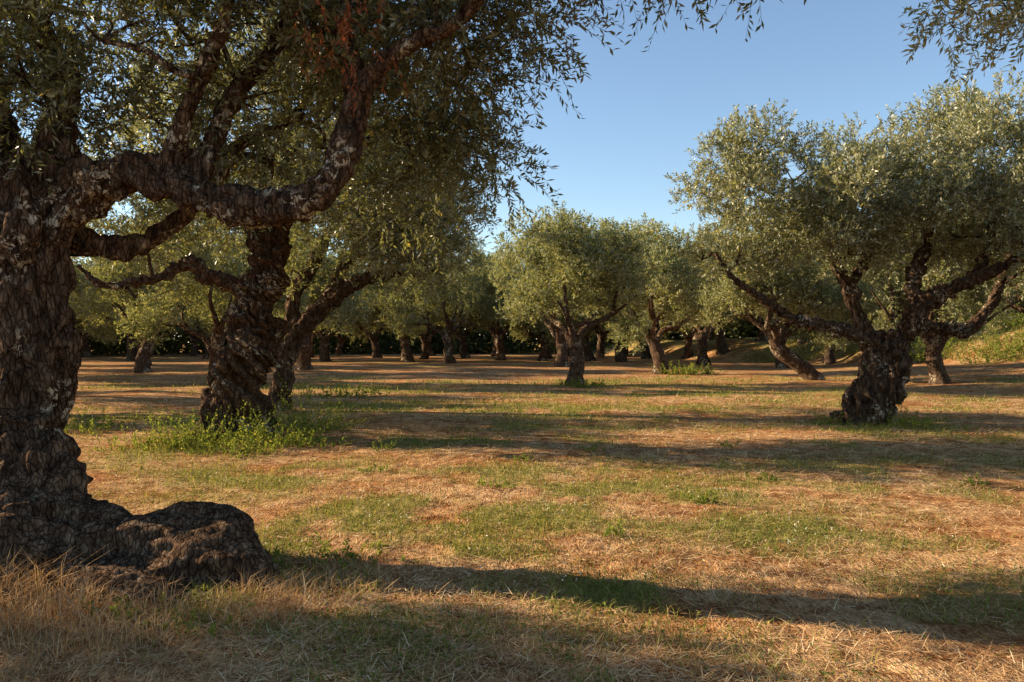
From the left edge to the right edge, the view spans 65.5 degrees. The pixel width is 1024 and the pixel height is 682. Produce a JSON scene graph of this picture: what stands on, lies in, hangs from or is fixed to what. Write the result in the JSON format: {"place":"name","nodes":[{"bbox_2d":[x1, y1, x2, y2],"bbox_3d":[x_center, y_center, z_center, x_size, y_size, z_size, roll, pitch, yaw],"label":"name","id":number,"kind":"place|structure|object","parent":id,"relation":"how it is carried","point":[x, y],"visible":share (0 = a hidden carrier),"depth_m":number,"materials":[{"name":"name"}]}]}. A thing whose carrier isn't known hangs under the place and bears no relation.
{"place":"outdoors","nodes":[
{"label":"outdoors","id":0,"kind":"place"},
{"bbox_2d":[0,325,1023,681],"bbox_3d":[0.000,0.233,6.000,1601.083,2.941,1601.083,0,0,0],"label":"ground","id":1,"kind":"structure","parent":0,"point":[528,369],"depth_m":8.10,"materials":[{"name":"brown plant"}]},
{"bbox_2d":[0,541,38,610],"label":"dry grass tuft","id":2,"kind":"object","parent":1,"relation":"on","point":[8,584],"visible":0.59,"depth_m":4.95,"materials":[{"name":"plant"}]},
{"bbox_2d":[0,616,116,681],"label":"dry grass tuft","id":3,"kind":"object","parent":1,"relation":"on","point":[47,651],"visible":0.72,"depth_m":4.01,"materials":[{"name":"plant"}]},
{"bbox_2d":[0,563,129,641],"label":"dry grass tuft","id":4,"kind":"object","parent":1,"relation":"on","point":[39,600],"visible":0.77,"depth_m":4.63,"materials":[{"name":"plant"}]},
{"bbox_2d":[0,534,132,605],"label":"dry grass tuft","id":5,"kind":"object","parent":1,"relation":"on","point":[25,582],"visible":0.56,"depth_m":4.97,"materials":[{"name":"plant"}]},
{"bbox_2d":[68,256,97,309],"bbox_3d":[-21.156,-1.344,33.454,6.803,6.750,6.386,0,0,-25],"label":"olive tree","id":6,"kind":"object","parent":1,"relation":"on","point":[83,280],"visible":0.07,"depth_m":34.44,"materials":[{"name":"green plant"}]},
{"bbox_2d":[68,272,102,333],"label":"olive tree","id":7,"kind":"object","parent":1,"relation":"on","point":[82,328],"visible":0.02,"depth_m":69.10,"materials":[{"name":"green plant"}]},
{"bbox_2d":[75,260,106,357],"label":"olive tree","id":8,"kind":"object","parent":1,"relation":"on","point":[85,347],"visible":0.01,"depth_m":78.15,"materials":[{"name":"brown plant"}]},
{"bbox_2d":[64,408,136,435],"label":"weed clump","id":9,"kind":"object","parent":1,"relation":"on","point":[107,423],"visible":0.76,"depth_m":14.53,"materials":[{"name":"green plant"}]},
{"bbox_2d":[0,571,208,662],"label":"dry grass tuft","id":10,"kind":"object","parent":1,"relation":"on","point":[108,620],"visible":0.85,"depth_m":4.37,"materials":[{"name":"plant"}]},
{"bbox_2d":[70,288,142,360],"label":"olive tree","id":11,"kind":"object","parent":1,"relation":"on","point":[131,356],"visible":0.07,"depth_m":66.20,"materials":[{"name":"green plant"}]},
{"bbox_2d":[68,235,160,365],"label":"olive tree","id":12,"kind":"object","parent":1,"relation":"on","point":[107,326],"visible":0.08,"depth_m":52.73,"materials":[{"name":"green plant"}]},
{"bbox_2d":[0,612,251,681],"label":"dry grass tuft","id":13,"kind":"object","parent":1,"relation":"on","point":[4,680],"visible":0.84,"depth_m":3.94,"materials":[{"name":"plant"}]},
{"bbox_2d":[92,312,170,354],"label":"olive tree","id":14,"kind":"object","parent":1,"relation":"on","point":[136,352],"visible":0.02,"depth_m":73.08,"materials":[{"name":"green plant"}]},
{"bbox_2d":[77,591,189,626],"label":"weed clump","id":15,"kind":"object","parent":1,"relation":"on","point":[128,611],"visible":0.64,"depth_m":4.60,"materials":[{"name":"green plant"}]},
{"bbox_2d":[91,430,181,450],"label":"weed clump","id":16,"kind":"object","parent":1,"relation":"on","point":[133,441],"visible":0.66,"depth_m":12.16,"materials":[{"name":"green plant"}]},
{"bbox_2d":[69,216,224,372],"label":"olive tree","id":17,"kind":"object","parent":1,"relation":"on","point":[143,357],"visible":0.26,"depth_m":40.16,"materials":[{"name":"green plant"}]},
{"bbox_2d":[81,406,223,450],"bbox_3d":[-5.444,1.412,11.911,1.809,0.864,1.405,0,0,-45],"label":"weed clump","id":18,"kind":"object","parent":1,"relation":"on","point":[159,434],"visible":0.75,"depth_m":11.95,"materials":[{"name":"green plant"}]},
{"bbox_2d":[166,314,225,355],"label":"olive tree","id":19,"kind":"object","parent":1,"relation":"on","point":[194,346],"visible":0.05,"depth_m":85.34,"materials":[{"name":"brown plant"}]},
{"bbox_2d":[183,311,212,358],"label":"olive tree","id":20,"kind":"object","parent":1,"relation":"on","point":[206,355],"depth_m":72.40,"materials":[{"name":"green plant"}]},
{"bbox_2d":[126,399,287,450],"bbox_3d":[-4.727,1.300,12.232,2.094,0.782,2.028,0,0,38],"label":"weed clump","id":21,"kind":"object","parent":1,"relation":"on","point":[191,432],"visible":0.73,"depth_m":12.27,"materials":[{"name":"green plant"}]},
{"bbox_2d":[161,603,255,638],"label":"weed clump","id":22,"kind":"object","parent":1,"relation":"on","point":[212,631],"visible":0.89,"depth_m":4.36,"materials":[{"name":"green plant"}]},
{"bbox_2d":[190,289,226,336],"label":"olive tree","id":23,"kind":"object","parent":1,"relation":"on","point":[200,322],"visible":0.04,"depth_m":66.41,"materials":[{"name":"green plant"}]},
{"bbox_2d":[110,192,317,370],"bbox_3d":[-10.807,-1.796,29.855,7.204,7.746,7.381,0,0,16],"label":"olive tree","id":24,"kind":"object","parent":1,"relation":"on","point":[214,302],"visible":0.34,"depth_m":29.19,"materials":[{"name":"green plant"}]},
{"bbox_2d":[150,431,304,458],"bbox_3d":[-4.292,1.520,12.069,2.513,0.254,2.436,0,0,0],"label":"grass tuft","id":25,"kind":"object","parent":1,"relation":"on","point":[165,447],"visible":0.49,"depth_m":11.67,"materials":[{"name":"green plant"}]},
{"bbox_2d":[172,428,283,457],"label":"weed clump","id":26,"kind":"object","parent":1,"relation":"on","point":[247,447],"visible":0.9,"depth_m":11.60,"materials":[{"name":"green plant"}]},
{"bbox_2d":[189,564,343,627],"bbox_3d":[-1.504,1.513,4.828,0.981,0.202,0.988,0,0,22],"label":"dry grass tuft","id":27,"kind":"object","parent":1,"relation":"on","point":[271,590],"visible":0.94,"depth_m":4.79,"materials":[{"name":"plant"}]},
{"bbox_2d":[21,4,517,442],"bbox_3d":[-4.295,-1.817,13.615,8.824,7.615,5.886,0,0,0],"label":"olive tree","id":28,"kind":"object","parent":1,"relation":"on","point":[240,369],"visible":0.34,"depth_m":13.07,"materials":[{"name":"green plant"}]},
{"bbox_2d":[221,402,333,448],"bbox_3d":[-3.695,1.308,12.700,1.772,0.672,1.967,0,0,-20],"label":"weed clump","id":29,"kind":"object","parent":1,"relation":"on","point":[271,441],"visible":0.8,"depth_m":12.49,"materials":[{"name":"green plant"}]},
{"bbox_2d":[213,238,343,354],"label":"olive tree","id":30,"kind":"object","parent":1,"relation":"on","point":[282,343],"visible":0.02,"depth_m":56.80,"materials":[{"name":"green plant"}]},
{"bbox_2d":[234,241,377,369],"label":"olive tree","id":31,"kind":"object","parent":1,"relation":"on","point":[304,361],"visible":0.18,"depth_m":44.32,"materials":[{"name":"green plant"}]},
{"bbox_2d":[284,312,346,357],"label":"olive tree","id":32,"kind":"object","parent":1,"relation":"on","point":[312,337],"depth_m":76.87,"materials":[{"name":"brown plant"}]},
{"bbox_2d":[280,423,355,447],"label":"weed clump","id":33,"kind":"object","parent":1,"relation":"on","point":[314,443],"visible":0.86,"depth_m":12.32,"materials":[{"name":"green plant"}]},
{"bbox_2d":[272,372,377,433],"bbox_3d":[-3.641,1.134,13.938,2.299,1.188,2.298,0,0,19],"label":"weed clump","id":34,"kind":"object","parent":1,"relation":"on","point":[306,426],"visible":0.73,"depth_m":13.99,"materials":[{"name":"green plant"}]},
{"bbox_2d":[260,557,397,601],"bbox_3d":[-1.198,1.562,5.315,0.905,0.127,0.900,0,0,0],"label":"grass tuft","id":35,"kind":"object","parent":1,"relation":"on","point":[337,571],"visible":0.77,"depth_m":5.30,"materials":[{"name":"green plant"}]},
{"bbox_2d":[272,530,405,570],"bbox_3d":[-1.267,1.538,5.903,0.981,0.179,0.816,0,0,22],"label":"weed clump","id":36,"kind":"object","parent":1,"relation":"on","point":[348,555],"visible":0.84,"depth_m":5.87,"materials":[{"name":"green plant"}]},
{"bbox_2d":[315,323,365,355],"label":"olive tree","id":37,"kind":"object","parent":1,"relation":"on","point":[339,347],"visible":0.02,"depth_m":87.11,"materials":[{"name":"brown plant"}]},
{"bbox_2d":[296,381,390,398],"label":"weed clump","id":38,"kind":"object","parent":1,"relation":"on","point":[350,393],"visible":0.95,"depth_m":22.86,"materials":[{"name":"green plant"}]},
{"bbox_2d":[293,558,397,595],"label":"dry grass tuft","id":39,"kind":"object","parent":1,"relation":"on","point":[334,574],"visible":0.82,"depth_m":5.30,"materials":[{"name":"plant"}]},
{"bbox_2d":[299,540,394,573],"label":"dry grass tuft","id":40,"kind":"object","parent":1,"relation":"on","point":[372,553],"visible":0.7,"depth_m":5.79,"materials":[{"name":"plant"}]},
{"bbox_2d":[211,102,488,410],"bbox_3d":[-3.908,-1.848,18.790,6.628,7.512,5.721,0,0,27],"label":"olive tree","id":41,"kind":"object","parent":1,"relation":"on","point":[340,285],"visible":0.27,"depth_m":18.34,"materials":[{"name":"green plant"}]},
{"bbox_2d":[313,245,388,361],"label":"olive tree","id":42,"kind":"object","parent":1,"relation":"on","point":[324,355],"visible":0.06,"depth_m":63.42,"materials":[{"name":"green plant"}]},
{"bbox_2d":[344,263,398,357],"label":"olive tree","id":43,"kind":"object","parent":1,"relation":"on","point":[374,340],"visible":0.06,"depth_m":77.81,"materials":[{"name":"green plant"}]},
{"bbox_2d":[358,461,389,473],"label":"weed clump","id":44,"kind":"object","parent":1,"relation":"on","point":[375,466],"visible":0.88,"depth_m":9.91,"materials":[{"name":"green plant"}]},
{"bbox_2d":[370,437,396,450],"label":"weed clump","id":45,"kind":"object","parent":1,"relation":"on","point":[388,446],"visible":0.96,"depth_m":12.02,"materials":[{"name":"green plant"}]},
{"bbox_2d":[0,0,806,613],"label":"olive tree","id":46,"kind":"object","parent":1,"relation":"on","point":[58,190],"visible":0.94,"depth_m":5.93,"materials":[{"name":"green plant"}]},
{"bbox_2d":[348,270,459,361],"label":"olive tree","id":47,"kind":"object","parent":1,"relation":"on","point":[406,354],"visible":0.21,"depth_m":60.45,"materials":[{"name":"green plant"}]},
{"bbox_2d":[404,311,435,355],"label":"olive tree","id":48,"kind":"object","parent":1,"relation":"on","point":[431,352],"depth_m":84.29,"materials":[{"name":"brown plant"}]},
{"bbox_2d":[386,290,466,358],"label":"olive tree","id":49,"kind":"object","parent":1,"relation":"on","point":[425,340],"visible":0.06,"depth_m":69.47,"materials":[{"name":"green plant"}]},
{"bbox_2d":[385,232,512,363],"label":"olive tree","id":50,"kind":"object","parent":1,"relation":"on","point":[464,296],"visible":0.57,"depth_m":56.47,"materials":[{"name":"green plant"}]},
{"bbox_2d":[438,261,507,357],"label":"olive tree","id":51,"kind":"object","parent":1,"relation":"on","point":[461,335],"visible":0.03,"depth_m":75.61,"materials":[{"name":"green plant"}]},
{"bbox_2d":[435,247,538,359],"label":"olive tree","id":52,"kind":"object","parent":1,"relation":"on","point":[497,334],"visible":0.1,"depth_m":65.12,"materials":[{"name":"green plant"}]},
{"bbox_2d":[477,476,516,489],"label":"weed clump","id":53,"kind":"object","parent":1,"relation":"on","point":[505,483],"visible":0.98,"depth_m":8.78,"materials":[{"name":"green plant"}]},
{"bbox_2d":[466,297,529,355],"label":"olive tree","id":54,"kind":"object","parent":1,"relation":"on","point":[494,351],"visible":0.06,"depth_m":87.07,"materials":[{"name":"green plant"}]},
{"bbox_2d":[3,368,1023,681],"bbox_3d":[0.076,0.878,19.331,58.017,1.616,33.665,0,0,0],"label":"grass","id":55,"kind":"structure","parent":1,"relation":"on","point":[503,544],"depth_m":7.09,"materials":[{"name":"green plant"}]},
{"bbox_2d":[513,450,533,462],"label":"weed clump","id":56,"kind":"object","parent":1,"relation":"on","point":[523,456],"visible":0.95,"depth_m":10.63,"materials":[{"name":"green plant"}]},
{"bbox_2d":[49,392,1023,681],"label":"clover","id":57,"kind":"object","parent":1,"relation":"on","point":[567,526],"depth_m":6.78,"materials":[{"name":"green plant"}]},
{"bbox_2d":[77,270,1002,355],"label":"distant trees","id":58,"kind":"object","parent":1,"relation":"on","point":[482,340],"visible":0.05,"depth_m":98.56,"materials":[{"name":"green plant"}]},
{"bbox_2d":[531,321,554,358],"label":"olive tree","id":59,"kind":"object","parent":1,"relation":"on","point":[549,355],"depth_m":73.12,"materials":[{"name":"brown plant"}]},
{"bbox_2d":[500,289,589,360],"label":"olive tree","id":60,"kind":"object","parent":1,"relation":"on","point":[544,350],"visible":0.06,"depth_m":65.24,"materials":[{"name":"green plant"}]},
{"bbox_2d":[482,217,628,366],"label":"olive tree","id":61,"kind":"object","parent":1,"relation":"on","point":[562,348],"visible":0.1,"depth_m":49.70,"materials":[{"name":"green plant"}]},
{"bbox_2d":[532,303,611,360],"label":"olive tree","id":62,"kind":"object","parent":1,"relation":"on","point":[589,355],"visible":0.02,"depth_m":63.91,"materials":[{"name":"brown plant"}]},
{"bbox_2d":[546,381,608,387],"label":"grass tuft","id":63,"kind":"object","parent":1,"relation":"on","point":[593,385],"visible":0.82,"depth_m":27.95,"materials":[{"name":"green plant"}]},
{"bbox_2d":[490,199,671,385],"bbox_3d":[2.271,-1.614,29.200,7.288,7.297,6.975,0,0,-23],"label":"olive tree","id":64,"kind":"object","parent":1,"relation":"on","point":[578,254],"visible":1,"depth_m":28.11,"materials":[{"name":"green plant"}]},
{"bbox_2d":[568,331,595,355],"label":"olive tree","id":65,"kind":"object","parent":1,"relation":"on","point":[591,334],"depth_m":86.92,"materials":[{"name":"green plant"}]},
{"bbox_2d":[558,373,605,387],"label":"weed clump","id":66,"kind":"object","parent":1,"relation":"on","point":[578,384],"visible":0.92,"depth_m":27.84,"materials":[{"name":"green plant"}]},
{"bbox_2d":[578,442,604,451],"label":"weed clump","id":67,"kind":"object","parent":1,"relation":"on","point":[591,448],"visible":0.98,"depth_m":11.60,"materials":[{"name":"green plant"}]},
{"bbox_2d":[601,519,623,536],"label":"weed clump","id":68,"kind":"object","parent":1,"relation":"on","point":[610,528],"visible":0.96,"depth_m":6.57,"materials":[{"name":"green plant"}]},
{"bbox_2d":[594,319,640,356],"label":"olive tree","id":69,"kind":"object","parent":1,"relation":"on","point":[601,336],"visible":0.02,"depth_m":77.23,"materials":[{"name":"brown plant"}]},
{"bbox_2d":[561,226,679,361],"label":"olive tree","id":70,"kind":"object","parent":1,"relation":"on","point":[620,356],"depth_m":59.67,"materials":[{"name":"green plant"}]},
{"bbox_2d":[605,313,667,355],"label":"olive tree","id":71,"kind":"object","parent":1,"relation":"on","point":[626,352],"visible":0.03,"depth_m":84.39,"materials":[{"name":"green plant"}]},
{"bbox_2d":[630,307,651,358],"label":"olive tree","id":72,"kind":"object","parent":1,"relation":"on","point":[646,354],"depth_m":73.64,"materials":[{"name":"brown plant"}]},
{"bbox_2d":[570,208,738,373],"bbox_3d":[7.494,-2.185,39.529,7.622,8.573,8.969,0,0,43],"label":"olive tree","id":73,"kind":"object","parent":1,"relation":"on","point":[677,308],"visible":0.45,"depth_m":37.97,"materials":[{"name":"green plant"}]},
{"bbox_2d":[647,360,727,374],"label":"weed clump","id":74,"kind":"object","parent":1,"relation":"on","point":[687,369],"visible":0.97,"depth_m":38.17,"materials":[{"name":"green plant"}]},
{"bbox_2d":[656,311,731,358],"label":"olive tree","id":75,"kind":"object","parent":1,"relation":"on","point":[688,350],"visible":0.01,"depth_m":68.21,"materials":[{"name":"green plant"}]},
{"bbox_2d":[633,231,758,364],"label":"olive tree","id":76,"kind":"object","parent":1,"relation":"on","point":[702,355],"visible":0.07,"depth_m":53.59,"materials":[{"name":"green plant"}]},
{"bbox_2d":[680,489,723,504],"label":"weed clump","id":77,"kind":"object","parent":1,"relation":"on","point":[705,498],"visible":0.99,"depth_m":7.91,"materials":[{"name":"green plant"}]},
{"bbox_2d":[676,241,737,354],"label":"olive tree","id":78,"kind":"object","parent":1,"relation":"on","point":[722,347],"visible":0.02,"depth_m":65.89,"materials":[{"name":"green plant"}]},
{"bbox_2d":[717,439,742,447],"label":"weed clump","id":79,"kind":"object","parent":1,"relation":"on","point":[727,444],"visible":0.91,"depth_m":12.25,"materials":[{"name":"green plant"}]},
{"bbox_2d":[707,312,754,340],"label":"olive tree","id":80,"kind":"object","parent":1,"relation":"on","point":[710,334],"visible":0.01,"depth_m":79.14,"materials":[{"name":"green plant"}]},
{"bbox_2d":[750,309,766,340],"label":"olive tree","id":81,"kind":"object","parent":1,"relation":"on","point":[761,336],"depth_m":66.82,"materials":[{"name":"brown plant"}]},
{"bbox_2d":[745,471,776,479],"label":"weed clump","id":82,"kind":"object","parent":1,"relation":"on","point":[765,477],"visible":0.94,"depth_m":9.24,"materials":[{"name":"green plant"}]},
{"bbox_2d":[711,236,858,367],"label":"olive tree","id":83,"kind":"object","parent":1,"relation":"on","point":[789,333],"visible":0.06,"depth_m":46.90,"materials":[{"name":"green plant"}]},
{"bbox_2d":[692,199,880,379],"bbox_3d":[10.827,-1.691,32.088,7.093,7.444,5.587,0,0,-3],"label":"olive tree","id":84,"kind":"object","parent":1,"relation":"on","point":[807,292],"visible":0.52,"depth_m":31.36,"materials":[{"name":"green plant"}]},
{"bbox_2d":[796,258,843,344],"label":"olive tree","id":85,"kind":"object","parent":1,"relation":"on","point":[801,340],"depth_m":59.63,"materials":[{"name":"green plant"}]},
{"bbox_2d":[804,404,861,424],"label":"weed clump","id":86,"kind":"object","parent":1,"relation":"on","point":[831,421],"visible":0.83,"depth_m":15.44,"materials":[{"name":"green plant"}]},
{"bbox_2d":[663,65,1023,425],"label":"olive tree","id":87,"kind":"object","parent":1,"relation":"on","point":[815,217],"visible":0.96,"depth_m":14.99,"materials":[{"name":"green plant"}]},
{"bbox_2d":[794,246,901,364],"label":"olive tree","id":88,"kind":"object","parent":1,"relation":"on","point":[829,358],"visible":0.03,"depth_m":49.76,"materials":[{"name":"green plant"}]},
{"bbox_2d":[835,416,923,429],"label":"grass tuft","id":89,"kind":"object","parent":1,"relation":"on","point":[880,425],"visible":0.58,"depth_m":14.86,"materials":[{"name":"green plant"}]},
{"bbox_2d":[858,250,903,304],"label":"olive tree","id":90,"kind":"object","parent":1,"relation":"on","point":[886,288],"visible":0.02,"depth_m":67.52,"materials":[{"name":"green plant"}]},
{"bbox_2d":[739,319,1023,362],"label":"bank grass","id":91,"kind":"structure","parent":1,"relation":"on","point":[1005,329],"depth_m":46.48,"materials":[{"name":"green plant"}]},
{"bbox_2d":[886,403,947,426],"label":"weed clump","id":92,"kind":"object","parent":1,"relation":"on","point":[902,420],"visible":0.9,"depth_m":15.07,"materials":[{"name":"green plant"}]},
{"bbox_2d":[904,298,941,320],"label":"olive tree","id":93,"kind":"object","parent":1,"relation":"on","point":[936,314],"depth_m":84.42,"materials":[{"name":"green plant"}]},
{"bbox_2d":[839,210,1023,383],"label":"olive tree","id":94,"kind":"object","parent":1,"relation":"on","point":[888,300],"visible":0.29,"depth_m":28.59,"materials":[{"name":"green plant"}]},
{"bbox_2d":[909,335,982,362],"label":"weed clump","id":95,"kind":"object","parent":1,"relation":"on","point":[922,358],"visible":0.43,"depth_m":42.47,"materials":[{"name":"green plant"}]},
{"bbox_2d":[939,303,973,321],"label":"olive tree","id":96,"kind":"object","parent":1,"relation":"on","point":[948,315],"depth_m":73.79,"materials":[{"name":"green plant"}]},
{"bbox_2d":[897,0,1023,86],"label":"olive tree","id":97,"kind":"object","parent":1,"relation":"on","point":[996,20],"visible":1,"depth_m":5.83,"materials":[{"name":"green plant"}]},
{"bbox_2d":[951,472,991,486],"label":"weed clump","id":98,"kind":"object","parent":1,"relation":"on","point":[982,482],"visible":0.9,"depth_m":9.15,"materials":[{"name":"green plant"}]},
{"bbox_2d":[943,304,1019,331],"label":"weed clump","id":99,"kind":"object","parent":1,"relation":"on","point":[986,318],"visible":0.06,"depth_m":43.51,"materials":[{"name":"green plant"}]},
{"bbox_2d":[943,324,1023,363],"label":"weed clump","id":100,"kind":"object","parent":1,"relation":"on","point":[1011,347],"visible":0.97,"depth_m":38.92,"materials":[{"name":"green plant"}]},
{"bbox_2d":[946,260,1023,329],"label":"olive tree","id":101,"kind":"object","parent":1,"relation":"on","point":[1015,307],"visible":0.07,"depth_m":33.61,"materials":[{"name":"green plant"}]},
{"bbox_2d":[955,172,1023,324],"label":"olive tree","id":102,"kind":"object","parent":1,"relation":"on","point":[1012,299],"visible":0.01,"depth_m":45.65,"materials":[{"name":"green plant"}]},
{"bbox_2d":[969,288,1023,317],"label":"olive tree","id":103,"kind":"object","parent":1,"relation":"on","point":[1019,299],"visible":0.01,"depth_m":69.40,"materials":[{"name":"green plant"}]},
{"bbox_2d":[993,301,1023,329],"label":"weed clump","id":104,"kind":"object","parent":1,"relation":"on","point":[1013,321],"visible":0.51,"depth_m":41.01,"materials":[{"name":"green plant"}]},
{"bbox_2d":[2,0,1023,342],"label":"sky","id":105,"kind":"structure","parent":0,"point":[641,110],"materials":[{"name":"blue"}]}
]}

